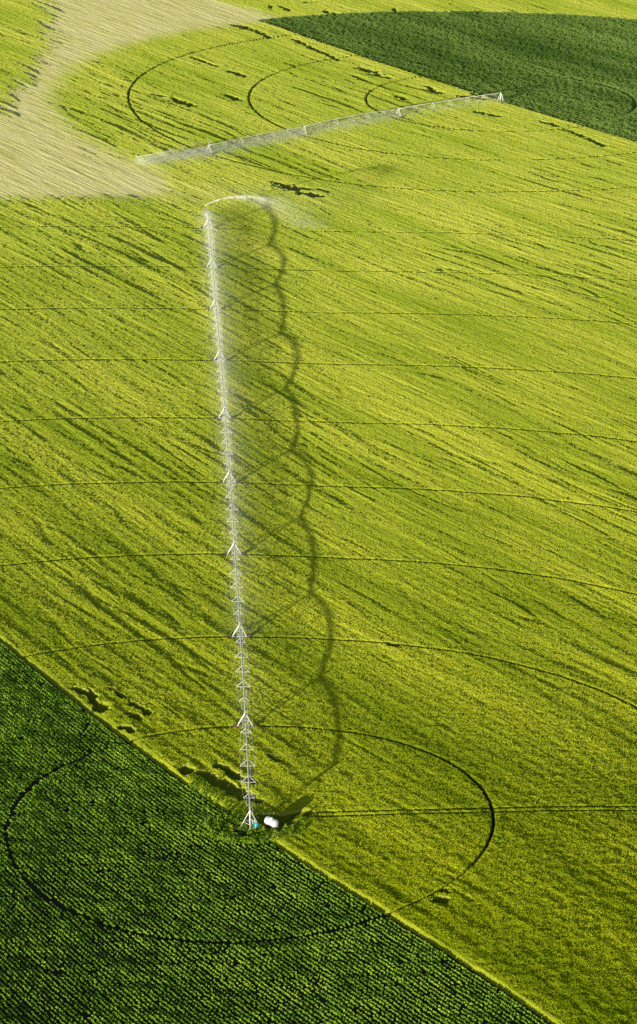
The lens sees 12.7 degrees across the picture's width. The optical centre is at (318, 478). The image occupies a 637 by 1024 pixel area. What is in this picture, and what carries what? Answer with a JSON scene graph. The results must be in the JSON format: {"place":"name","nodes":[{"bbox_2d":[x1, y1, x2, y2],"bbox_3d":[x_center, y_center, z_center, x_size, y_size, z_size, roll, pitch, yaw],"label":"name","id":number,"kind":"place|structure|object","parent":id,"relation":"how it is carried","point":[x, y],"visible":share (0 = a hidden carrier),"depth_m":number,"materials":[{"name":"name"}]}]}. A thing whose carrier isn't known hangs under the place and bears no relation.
{"place":"outdoors","nodes":[
{"label":"outdoors","id":0,"kind":"place"},
{"bbox_2d":[0,0,68,122],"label":"grain field","id":1,"kind":"structure","parent":0,"point":[28,36],"depth_m":1276.68,"materials":[{"name":"plant"}]},
{"bbox_2d":[247,813,293,833],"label":"yard soil","id":2,"kind":"structure","parent":0,"point":[284,819],"depth_m":586.76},
{"bbox_2d":[188,772,307,844],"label":"weed patch","id":3,"kind":"object","parent":2,"relation":"on","point":[238,820],"visible":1,"depth_m":582.45,"materials":[{"name":"green plant"}]},
{"bbox_2d":[264,816,278,828],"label":"storage tank","id":4,"kind":"object","parent":2,"relation":"on","point":[272,822],"visible":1,"depth_m":582.06,"materials":[{"name":"white paint"}]},
{"bbox_2d":[0,644,549,1023],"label":"field soil","id":5,"kind":"structure","parent":0,"point":[101,926],"depth_m":541.70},
{"bbox_2d":[0,642,545,1023],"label":"leafy crop","id":6,"kind":"object","parent":5,"relation":"on","point":[58,774],"visible":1,"depth_m":551.15,"materials":[{"name":"green plant"}]},
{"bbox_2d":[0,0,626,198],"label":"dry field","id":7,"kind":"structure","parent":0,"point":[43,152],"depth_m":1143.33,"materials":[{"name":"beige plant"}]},
{"bbox_2d":[0,5,636,1023],"bbox_3d":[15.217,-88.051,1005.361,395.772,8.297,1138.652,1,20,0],"label":"grain field","id":8,"kind":"structure","parent":0,"point":[446,301],"depth_m":774.25,"materials":[{"name":"plant"}]},
{"bbox_2d":[0,33,636,916],"bbox_3d":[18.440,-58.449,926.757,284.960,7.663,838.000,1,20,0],"label":"wheel track","id":9,"kind":"structure","parent":0,"point":[356,487],"depth_m":724.39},
{"bbox_2d":[217,0,636,18],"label":"grain field","id":10,"kind":"structure","parent":0,"point":[602,8],"depth_m":1385.04,"materials":[{"name":"green plant"}]},
{"bbox_2d":[291,805,636,818],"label":"access track","id":11,"kind":"structure","parent":0,"point":[456,812],"depth_m":585.08,"materials":[{"name":"green plant"}]},
{"bbox_3d":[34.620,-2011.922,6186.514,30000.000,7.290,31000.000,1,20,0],"label":"ground","id":12,"kind":"structure","parent":0,"visible":0},
{"bbox_2d":[201,205,259,831],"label":"pivot irrigator","id":13,"kind":"object","parent":12,"relation":"on","point":[235,554],"visible":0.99,"depth_m":723.25,"materials":[{"name":"metal"}]},
{"bbox_2d":[176,208,294,800],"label":"water spray","id":14,"kind":"object","parent":13,"relation":"attached to","point":[215,279],"visible":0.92,"depth_m":848.03,"materials":[{"name":"white liquid"}]},
{"bbox_2d":[205,190,339,228],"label":"water jet","id":15,"kind":"object","parent":13,"relation":"attached to","point":[237,197],"visible":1,"depth_m":1010.08},
{"bbox_2d":[136,92,503,159],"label":"pivot irrigator","id":16,"kind":"object","parent":12,"relation":"on","point":[499,98],"visible":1,"depth_m":1144.30,"materials":[{"name":"metal"}]},
{"bbox_2d":[136,94,498,168],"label":"water spray","id":17,"kind":"object","parent":16,"relation":"attached to","point":[191,155],"visible":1,"depth_m":1113.62,"materials":[{"name":"white liquid"}]},
{"bbox_2d":[260,11,636,140],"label":"leafy crop","id":18,"kind":"object","parent":12,"relation":"on","point":[578,69],"visible":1,"depth_m":1290.82,"materials":[{"name":"green plant"}]}
]}

